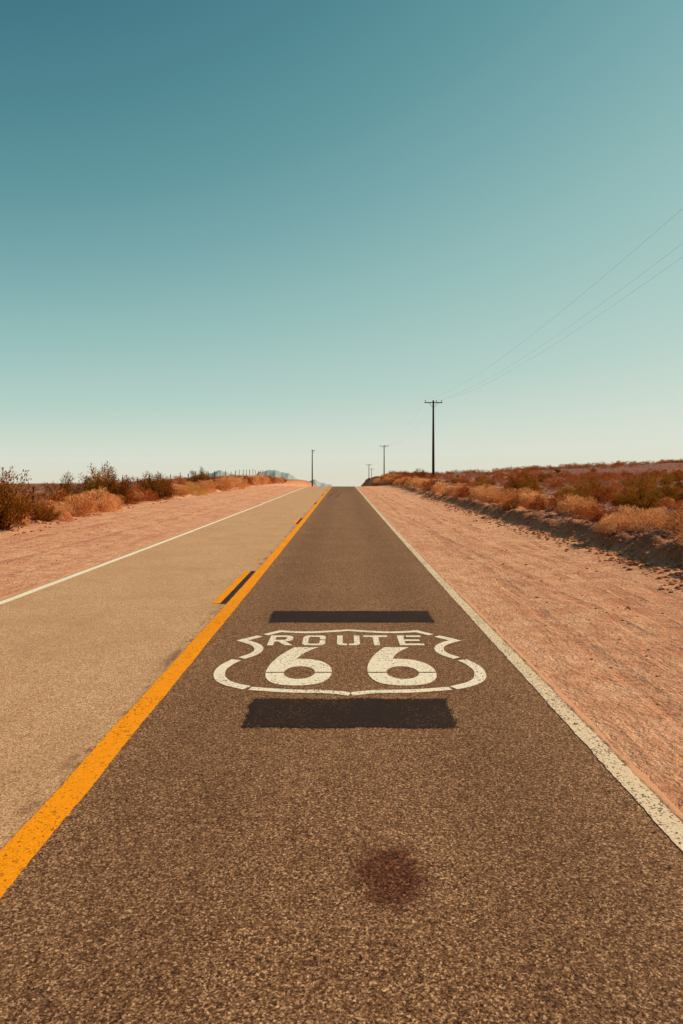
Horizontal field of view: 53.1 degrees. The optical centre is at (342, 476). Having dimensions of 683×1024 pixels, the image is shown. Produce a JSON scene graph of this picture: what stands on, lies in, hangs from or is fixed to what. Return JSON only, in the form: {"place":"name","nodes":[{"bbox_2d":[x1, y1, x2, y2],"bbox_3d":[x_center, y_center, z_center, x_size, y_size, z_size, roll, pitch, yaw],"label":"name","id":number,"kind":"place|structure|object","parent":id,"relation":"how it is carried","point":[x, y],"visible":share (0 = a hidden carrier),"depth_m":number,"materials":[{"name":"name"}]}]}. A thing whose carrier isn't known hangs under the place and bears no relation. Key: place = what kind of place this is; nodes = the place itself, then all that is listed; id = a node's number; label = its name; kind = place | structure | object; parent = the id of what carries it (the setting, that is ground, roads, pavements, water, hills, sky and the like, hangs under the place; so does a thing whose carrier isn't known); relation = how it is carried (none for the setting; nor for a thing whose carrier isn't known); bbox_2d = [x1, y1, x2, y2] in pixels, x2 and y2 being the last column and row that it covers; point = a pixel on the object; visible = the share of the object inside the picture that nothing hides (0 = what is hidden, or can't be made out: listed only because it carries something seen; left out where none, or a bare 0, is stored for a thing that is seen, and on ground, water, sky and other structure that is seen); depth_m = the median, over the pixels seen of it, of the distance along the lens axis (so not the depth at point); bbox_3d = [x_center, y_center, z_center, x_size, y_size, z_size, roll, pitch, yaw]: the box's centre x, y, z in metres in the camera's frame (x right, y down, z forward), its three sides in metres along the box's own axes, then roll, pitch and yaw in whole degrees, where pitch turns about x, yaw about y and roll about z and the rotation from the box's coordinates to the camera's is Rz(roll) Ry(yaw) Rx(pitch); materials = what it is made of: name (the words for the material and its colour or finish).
{"place":"outdoors","nodes":[
{"label":"outdoors","id":0,"kind":"place"},
{"bbox_2d":[205,470,236,475],"bbox_3d":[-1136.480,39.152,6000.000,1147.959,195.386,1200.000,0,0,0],"label":"mountain","id":1,"kind":"structure","parent":0,"point":[219,472],"depth_m":5976.94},
{"bbox_2d":[257,470,332,485],"bbox_3d":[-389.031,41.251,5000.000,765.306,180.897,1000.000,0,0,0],"label":"mountain","id":2,"kind":"structure","parent":0,"point":[274,473],"depth_m":4977.25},
{"bbox_2d":[0,486,682,1023],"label":"road","id":3,"kind":"structure","parent":0,"point":[330,754],"depth_m":3.51,"materials":[{"name":"asphalt"}]},
{"bbox_2d":[0,463,682,812],"bbox_3d":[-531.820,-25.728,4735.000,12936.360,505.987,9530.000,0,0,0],"label":"ground","id":4,"kind":"structure","parent":0,"point":[631,720],"depth_m":11.72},
{"bbox_2d":[0,467,30,523],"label":"creosote bush","id":5,"kind":"object","parent":4,"relation":"on","point":[1,479],"visible":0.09,"depth_m":19.68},
{"bbox_2d":[0,466,43,530],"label":"creosote bush","id":6,"kind":"object","parent":4,"relation":"on","point":[9,513],"visible":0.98,"depth_m":18.59,"materials":[{"name":"plant"}]},
{"bbox_2d":[18,513,30,523],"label":"desert shrub","id":7,"kind":"object","parent":4,"relation":"on","point":[26,519],"visible":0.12,"depth_m":20.55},
{"bbox_2d":[15,494,45,522],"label":"desert shrub","id":8,"kind":"object","parent":4,"relation":"on","point":[35,516],"visible":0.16,"depth_m":22.02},
{"bbox_2d":[22,501,52,515],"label":"desert shrub","id":9,"kind":"object","parent":4,"relation":"on","point":[40,507],"visible":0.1,"depth_m":23.41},
{"bbox_2d":[24,494,55,511],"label":"desert shrub","id":10,"kind":"object","parent":4,"relation":"on","point":[47,504],"visible":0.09,"depth_m":24.28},
{"bbox_2d":[33,499,63,522],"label":"creosote bush","id":11,"kind":"object","parent":4,"relation":"on","point":[41,513],"visible":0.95,"depth_m":22.24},
{"bbox_2d":[34,499,78,514],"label":"desert shrub","id":12,"kind":"object","parent":4,"relation":"on","point":[66,507],"visible":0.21,"depth_m":25.23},
{"bbox_2d":[44,486,79,509],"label":"desert shrub","id":13,"kind":"object","parent":4,"relation":"on","point":[57,497],"visible":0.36,"depth_m":29.67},
{"bbox_2d":[52,509,73,520],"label":"desert shrub","id":14,"kind":"object","parent":4,"relation":"on","point":[67,517],"visible":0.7,"depth_m":23.18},
{"bbox_2d":[41,471,86,501],"bbox_3d":[-13.436,0.619,33.016,2.196,1.849,2.047,-2,-1,21],"label":"creosote bush","id":15,"kind":"object","parent":4,"relation":"on","point":[68,488],"visible":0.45,"depth_m":32.82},
{"bbox_2d":[54,494,90,512],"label":"desert shrub","id":16,"kind":"object","parent":4,"relation":"on","point":[62,498],"visible":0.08,"depth_m":27.47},
{"bbox_2d":[61,499,101,511],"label":"desert shrub","id":17,"kind":"object","parent":4,"relation":"on","point":[99,507],"visible":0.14,"depth_m":27.91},
{"bbox_2d":[63,492,102,516],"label":"desert shrub","id":18,"kind":"object","parent":4,"relation":"on","point":[85,507],"visible":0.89,"depth_m":25.87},
{"bbox_2d":[81,471,105,494],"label":"creosote bush","id":19,"kind":"object","parent":4,"relation":"on","point":[88,484],"visible":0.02,"depth_m":38.71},
{"bbox_2d":[78,463,120,492],"bbox_3d":[-12.900,0.340,36.172,2.180,2.353,2.041,0,0,23],"label":"creosote bush","id":20,"kind":"object","parent":4,"relation":"on","point":[90,478],"visible":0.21,"depth_m":35.89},
{"bbox_2d":[81,486,118,507],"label":"desert shrub","id":21,"kind":"object","parent":4,"relation":"on","point":[98,493],"visible":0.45,"depth_m":30.09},
{"bbox_2d":[96,496,122,511],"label":"desert shrub","id":22,"kind":"object","parent":4,"relation":"on","point":[103,503],"visible":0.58,"depth_m":29.00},
{"bbox_2d":[95,493,123,508],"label":"desert shrub","id":23,"kind":"object","parent":4,"relation":"on","point":[117,501],"visible":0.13,"depth_m":31.25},
{"bbox_2d":[88,461,135,502],"bbox_3d":[-11.607,0.343,34.484,2.456,2.354,2.598,-1,2,-9],"label":"creosote bush","id":24,"kind":"object","parent":4,"relation":"on","point":[117,489],"visible":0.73,"depth_m":34.19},
{"bbox_2d":[115,494,125,504],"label":"desert shrub","id":25,"kind":"object","parent":4,"relation":"on","point":[119,496],"visible":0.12,"depth_m":32.97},
{"bbox_2d":[121,487,138,503],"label":"desert shrub","id":26,"kind":"object","parent":4,"relation":"on","point":[130,499],"visible":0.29,"depth_m":35.33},
{"bbox_2d":[123,490,145,501],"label":"desert shrub","id":27,"kind":"object","parent":4,"relation":"on","point":[140,497],"visible":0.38,"depth_m":37.14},
{"bbox_2d":[131,478,145,492],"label":"desert shrub","id":28,"kind":"object","parent":4,"relation":"on","point":[140,480],"visible":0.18,"depth_m":44.93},
{"bbox_2d":[131,484,156,501],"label":"desert shrub","id":29,"kind":"object","parent":4,"relation":"on","point":[146,492],"visible":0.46,"depth_m":37.74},
{"bbox_2d":[32,469,262,498],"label":"wire fence","id":30,"kind":"object","parent":4,"relation":"on","point":[170,478],"visible":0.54,"depth_m":94.75,"materials":[{"name":"metal"}]},
{"bbox_2d":[136,470,166,492],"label":"creosote bush","id":31,"kind":"object","parent":4,"relation":"on","point":[146,474],"visible":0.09,"depth_m":48.13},
{"bbox_2d":[144,488,160,500],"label":"desert shrub","id":32,"kind":"object","parent":4,"relation":"on","point":[152,496],"visible":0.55,"depth_m":38.44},
{"bbox_2d":[138,471,173,491],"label":"creosote bush","id":33,"kind":"object","parent":4,"relation":"on","point":[141,483],"visible":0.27,"depth_m":42.91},
{"bbox_2d":[140,474,176,499],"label":"creosote bush","id":34,"kind":"object","parent":4,"relation":"on","point":[161,488],"visible":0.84,"depth_m":40.86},
{"bbox_2d":[155,489,174,499],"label":"desert shrub","id":35,"kind":"object","parent":4,"relation":"on","point":[165,498],"visible":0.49,"depth_m":41.03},
{"bbox_2d":[166,475,188,489],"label":"desert shrub","id":36,"kind":"object","parent":4,"relation":"on","point":[181,481],"visible":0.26,"depth_m":51.98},
{"bbox_2d":[170,483,187,494],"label":"desert shrub","id":37,"kind":"object","parent":4,"relation":"on","point":[179,485],"visible":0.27,"depth_m":45.99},
{"bbox_2d":[172,486,189,495],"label":"desert shrub","id":38,"kind":"object","parent":4,"relation":"on","point":[183,489],"visible":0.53,"depth_m":45.05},
{"bbox_2d":[184,481,207,494],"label":"desert shrub","id":39,"kind":"object","parent":4,"relation":"on","point":[204,492],"visible":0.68,"depth_m":49.83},
{"bbox_2d":[192,482,207,490],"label":"desert shrub","id":40,"kind":"object","parent":4,"relation":"on","point":[200,484],"visible":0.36,"depth_m":52.61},
{"bbox_2d":[187,468,215,487],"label":"creosote bush","id":41,"kind":"object","parent":4,"relation":"on","point":[201,477],"visible":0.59,"depth_m":58.78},
{"bbox_2d":[200,480,216,491],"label":"desert shrub","id":42,"kind":"object","parent":4,"relation":"on","point":[209,487],"visible":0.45,"depth_m":55.94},
{"bbox_2d":[210,478,236,490],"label":"desert shrub","id":43,"kind":"object","parent":4,"relation":"on","point":[227,483],"visible":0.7,"depth_m":61.53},
{"bbox_2d":[221,475,244,488],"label":"desert shrub","id":44,"kind":"object","parent":4,"relation":"on","point":[233,480],"visible":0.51,"depth_m":66.65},
{"bbox_2d":[234,476,248,486],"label":"desert shrub","id":45,"kind":"object","parent":4,"relation":"on","point":[245,483],"visible":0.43,"depth_m":71.71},
{"bbox_2d":[237,474,254,485],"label":"desert shrub","id":46,"kind":"object","parent":4,"relation":"on","point":[248,479],"visible":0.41,"depth_m":76.79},
{"bbox_2d":[246,474,261,484],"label":"desert shrub","id":47,"kind":"object","parent":4,"relation":"on","point":[257,481],"visible":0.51,"depth_m":81.83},
{"bbox_2d":[255,473,268,483],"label":"desert shrub","id":48,"kind":"object","parent":4,"relation":"on","point":[263,478],"visible":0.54,"depth_m":86.72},
{"bbox_2d":[273,475,283,482],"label":"desert shrub","id":49,"kind":"object","parent":4,"relation":"on","point":[281,479],"visible":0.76,"depth_m":103.65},
{"bbox_2d":[312,450,312,485],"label":"utility pole","id":50,"kind":"object","parent":4,"relation":"on","point":[312,467],"visible":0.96,"depth_m":189.87,"materials":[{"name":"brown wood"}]},
{"bbox_2d":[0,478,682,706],"bbox_3d":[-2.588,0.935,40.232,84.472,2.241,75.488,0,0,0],"label":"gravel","id":51,"kind":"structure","parent":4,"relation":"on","point":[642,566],"depth_m":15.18,"materials":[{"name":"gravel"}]},
{"bbox_2d":[5,459,682,489],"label":"distant scrub","id":52,"kind":"object","parent":4,"relation":"on","point":[605,477],"visible":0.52,"depth_m":88.42,"materials":[{"name":"plant"}]},
{"bbox_2d":[384,445,385,473],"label":"utility pole","id":53,"kind":"object","parent":4,"relation":"on","point":[384,459],"visible":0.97,"depth_m":194.89,"materials":[{"name":"brown wood"}]},
{"bbox_2d":[381,476,392,483],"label":"desert shrub","id":54,"kind":"object","parent":4,"relation":"on","point":[386,480],"visible":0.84,"depth_m":93.74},
{"bbox_2d":[387,472,400,478],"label":"desert shrub","id":55,"kind":"object","parent":4,"relation":"on","point":[393,475],"visible":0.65,"depth_m":97.47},
{"bbox_2d":[393,479,404,485],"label":"desert shrub","id":56,"kind":"object","parent":4,"relation":"on","point":[399,481],"visible":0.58,"depth_m":79.79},
{"bbox_2d":[394,474,409,480],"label":"desert shrub","id":57,"kind":"object","parent":4,"relation":"on","point":[399,477],"visible":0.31,"depth_m":91.86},
{"bbox_2d":[400,476,414,485],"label":"desert shrub","id":58,"kind":"object","parent":4,"relation":"on","point":[403,483],"visible":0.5,"depth_m":74.80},
{"bbox_2d":[405,476,423,486],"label":"desert shrub","id":59,"kind":"object","parent":4,"relation":"on","point":[408,481],"visible":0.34,"depth_m":67.91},
{"bbox_2d":[407,472,426,480],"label":"desert shrub","id":60,"kind":"object","parent":4,"relation":"on","point":[414,475],"visible":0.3,"depth_m":79.69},
{"bbox_2d":[410,469,426,477],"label":"creosote bush","id":61,"kind":"object","parent":4,"relation":"on","point":[420,473],"visible":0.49,"depth_m":87.88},
{"bbox_2d":[408,477,431,487],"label":"desert shrub","id":62,"kind":"object","parent":4,"relation":"on","point":[415,482],"visible":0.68,"depth_m":60.91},
{"bbox_2d":[419,479,446,490],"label":"desert shrub","id":63,"kind":"object","parent":4,"relation":"on","point":[424,483],"visible":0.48,"depth_m":53.84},
{"bbox_2d":[425,400,441,477],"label":"utility pole","id":64,"kind":"object","parent":4,"relation":"on","point":[433,453],"visible":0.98,"depth_m":95.88,"materials":[{"name":"brown wood"}]},
{"bbox_2d":[444,257,681,399],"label":"power line","id":65,"kind":"object","parent":64,"relation":"attached to","point":[560,340],"visible":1,"depth_m":39.65,"materials":[{"name":"metal"}]},
{"bbox_2d":[446,243,682,397],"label":"power line","id":66,"kind":"object","parent":64,"relation":"attached to","point":[597,306],"visible":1,"depth_m":34.06,"materials":[{"name":"metal"}]},
{"bbox_2d":[459,209,681,385],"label":"power line","id":67,"kind":"object","parent":64,"relation":"attached to","point":[591,286],"visible":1,"depth_m":31.71,"materials":[{"name":"metal"}]},
{"bbox_2d":[430,481,455,493],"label":"desert shrub","id":68,"kind":"object","parent":4,"relation":"on","point":[434,490],"visible":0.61,"depth_m":47.73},
{"bbox_2d":[441,482,467,495],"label":"desert shrub","id":69,"kind":"object","parent":4,"relation":"on","point":[448,491],"visible":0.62,"depth_m":42.87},
{"bbox_2d":[452,482,483,498],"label":"desert shrub","id":70,"kind":"object","parent":4,"relation":"on","point":[462,494],"visible":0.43,"depth_m":38.70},
{"bbox_2d":[465,483,494,499],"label":"desert shrub","id":71,"kind":"object","parent":4,"relation":"on","point":[479,490],"visible":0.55,"depth_m":34.74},
{"bbox_2d":[474,479,490,488],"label":"creosote bush","id":72,"kind":"object","parent":4,"relation":"on","point":[482,483],"visible":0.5,"depth_m":53.04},
{"bbox_2d":[475,477,490,483],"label":"creosote bush","id":73,"kind":"object","parent":4,"relation":"on","point":[480,479],"visible":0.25,"depth_m":60.56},
{"bbox_2d":[486,498,505,503],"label":"desert shrub","id":74,"kind":"object","parent":4,"relation":"on","point":[497,501],"visible":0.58,"depth_m":30.56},
{"bbox_2d":[480,489,512,502],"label":"desert shrub","id":75,"kind":"object","parent":4,"relation":"on","point":[487,497],"visible":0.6,"depth_m":31.38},
{"bbox_2d":[497,497,514,508],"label":"desert shrub","id":76,"kind":"object","parent":4,"relation":"on","point":[503,502],"visible":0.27,"depth_m":27.25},
{"bbox_2d":[501,496,520,509],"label":"desert shrub","id":77,"kind":"object","parent":4,"relation":"on","point":[506,507],"visible":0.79,"depth_m":25.59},
{"bbox_2d":[500,474,535,495],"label":"desert shrub","id":78,"kind":"object","parent":4,"relation":"on","point":[505,483],"visible":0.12,"depth_m":36.23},
{"bbox_2d":[498,487,546,504],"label":"desert shrub","id":79,"kind":"object","parent":4,"relation":"on","point":[517,492],"visible":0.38,"depth_m":28.40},
{"bbox_2d":[515,501,531,508],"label":"desert shrub","id":80,"kind":"object","parent":4,"relation":"on","point":[524,505],"visible":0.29,"depth_m":24.92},
{"bbox_2d":[503,467,545,500],"bbox_3d":[8.738,0.376,32.849,2.050,1.900,1.640,0,0,22],"label":"creosote bush","id":81,"kind":"object","parent":4,"relation":"on","point":[530,484],"visible":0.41,"depth_m":32.87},
{"bbox_2d":[510,489,553,507],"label":"desert shrub","id":82,"kind":"object","parent":4,"relation":"on","point":[523,498],"visible":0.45,"depth_m":25.66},
{"bbox_2d":[537,470,549,478],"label":"creosote bush","id":83,"kind":"object","parent":4,"relation":"on","point":[541,474],"visible":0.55,"depth_m":72.53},
{"bbox_2d":[526,492,562,510],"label":"desert shrub","id":84,"kind":"object","parent":4,"relation":"on","point":[540,503],"visible":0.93,"depth_m":23.27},
{"bbox_2d":[547,483,561,489],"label":"desert shrub","id":85,"kind":"object","parent":4,"relation":"on","point":[556,486],"visible":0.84,"depth_m":51.22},
{"bbox_2d":[547,494,564,504],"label":"desert shrub","id":86,"kind":"object","parent":4,"relation":"on","point":[562,498],"visible":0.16,"depth_m":27.27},
{"bbox_2d":[550,480,563,486],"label":"desert shrub","id":87,"kind":"object","parent":4,"relation":"on","point":[561,484],"visible":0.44,"depth_m":55.33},
{"bbox_2d":[552,503,563,512],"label":"desert shrub","id":88,"kind":"object","parent":4,"relation":"on","point":[555,505],"visible":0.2,"depth_m":22.78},
{"bbox_2d":[550,490,568,498],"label":"desert shrub","id":89,"kind":"object","parent":4,"relation":"on","point":[555,495],"visible":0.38,"depth_m":36.70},
{"bbox_2d":[555,480,592,500],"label":"creosote bush","id":90,"kind":"object","parent":4,"relation":"on","point":[572,490],"visible":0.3,"depth_m":29.84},
{"bbox_2d":[556,494,598,514],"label":"desert shrub","id":91,"kind":"object","parent":4,"relation":"on","point":[571,505],"visible":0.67,"depth_m":21.03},
{"bbox_2d":[564,490,593,505],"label":"creosote bush","id":92,"kind":"object","parent":4,"relation":"on","point":[581,494],"visible":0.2,"depth_m":24.77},
{"bbox_2d":[582,501,596,516],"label":"desert shrub","id":93,"kind":"object","parent":4,"relation":"on","point":[586,506],"visible":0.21,"depth_m":20.18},
{"bbox_2d":[573,500,606,522],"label":"desert shrub","id":94,"kind":"object","parent":4,"relation":"on","point":[595,514],"visible":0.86,"depth_m":18.93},
{"bbox_2d":[583,472,599,479],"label":"desert shrub","id":95,"kind":"object","parent":4,"relation":"on","point":[590,475],"visible":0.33,"depth_m":64.70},
{"bbox_2d":[576,472,617,496],"bbox_3d":[12.617,0.505,33.981,2.255,1.513,2.149,-1,2,-19],"label":"creosote bush","id":96,"kind":"object","parent":4,"relation":"on","point":[593,483],"visible":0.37,"depth_m":33.89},
{"bbox_2d":[583,483,612,501],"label":"desert shrub","id":97,"kind":"object","parent":4,"relation":"on","point":[600,491],"visible":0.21,"depth_m":31.20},
{"bbox_2d":[594,505,621,523],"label":"desert shrub","id":98,"kind":"object","parent":4,"relation":"on","point":[604,512],"visible":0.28,"depth_m":18.61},
{"bbox_2d":[587,479,633,503],"bbox_3d":[10.795,0.662,27.515,2.012,1.273,1.969,0,0,8],"label":"desert shrub","id":99,"kind":"object","parent":4,"relation":"on","point":[600,495],"visible":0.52,"depth_m":27.24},
{"bbox_2d":[592,512,638,533],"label":"desert shrub","id":100,"kind":"object","parent":4,"relation":"on","point":[603,525],"visible":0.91,"depth_m":15.76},
{"bbox_2d":[608,486,646,506],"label":"desert shrub","id":101,"kind":"object","parent":4,"relation":"on","point":[614,503],"visible":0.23,"depth_m":23.30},
{"bbox_2d":[611,504,657,525],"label":"desert shrub","id":102,"kind":"object","parent":4,"relation":"on","point":[626,510],"visible":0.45,"depth_m":17.11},
{"bbox_2d":[616,472,658,492],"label":"creosote bush","id":103,"kind":"object","parent":4,"relation":"on","point":[624,483],"visible":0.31,"depth_m":35.85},
{"bbox_2d":[612,473,666,513],"bbox_3d":[8.872,0.546,20.529,1.670,1.345,1.535,-2,-3,0],"label":"creosote bush","id":104,"kind":"object","parent":4,"relation":"on","point":[636,499],"visible":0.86,"depth_m":20.39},
{"bbox_2d":[625,479,662,498],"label":"desert shrub","id":105,"kind":"object","parent":4,"relation":"on","point":[647,487],"visible":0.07,"depth_m":30.14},
{"bbox_2d":[617,508,671,531],"bbox_3d":[6.936,0.995,15.674,1.279,0.654,1.264,-3,0,20],"label":"desert shrub","id":106,"kind":"object","parent":4,"relation":"on","point":[657,519],"visible":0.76,"depth_m":15.52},
{"bbox_2d":[640,506,670,525],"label":"desert shrub","id":107,"kind":"object","parent":4,"relation":"on","point":[667,516],"visible":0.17,"depth_m":17.14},
{"bbox_2d":[647,474,682,501],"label":"creosote bush","id":108,"kind":"object","parent":4,"relation":"on","point":[673,491],"visible":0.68,"depth_m":25.26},
{"bbox_2d":[659,474,674,484],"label":"creosote bush","id":109,"kind":"object","parent":4,"relation":"on","point":[665,479],"visible":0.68,"depth_m":54.59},
{"bbox_2d":[656,495,682,509],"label":"desert shrub","id":110,"kind":"object","parent":4,"relation":"on","point":[665,503],"visible":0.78,"depth_m":21.83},
{"bbox_2d":[658,504,682,536],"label":"desert shrub","id":111,"kind":"object","parent":4,"relation":"on","point":[678,521],"visible":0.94,"depth_m":14.01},
{"bbox_2d":[673,533,682,545],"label":"desert shrub","id":112,"kind":"object","parent":4,"relation":"on","point":[680,538],"visible":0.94,"depth_m":12.44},
{"bbox_2d":[673,471,682,480],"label":"creosote bush","id":113,"kind":"object","parent":4,"relation":"on","point":[677,475],"visible":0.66,"depth_m":60.81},
{"bbox_2d":[674,480,682,487],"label":"creosote bush","id":114,"kind":"object","parent":4,"relation":"on","point":[680,483],"visible":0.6,"depth_m":47.27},
{"bbox_2d":[0,0,682,485],"label":"sky","id":115,"kind":"structure","parent":0,"point":[256,236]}
]}

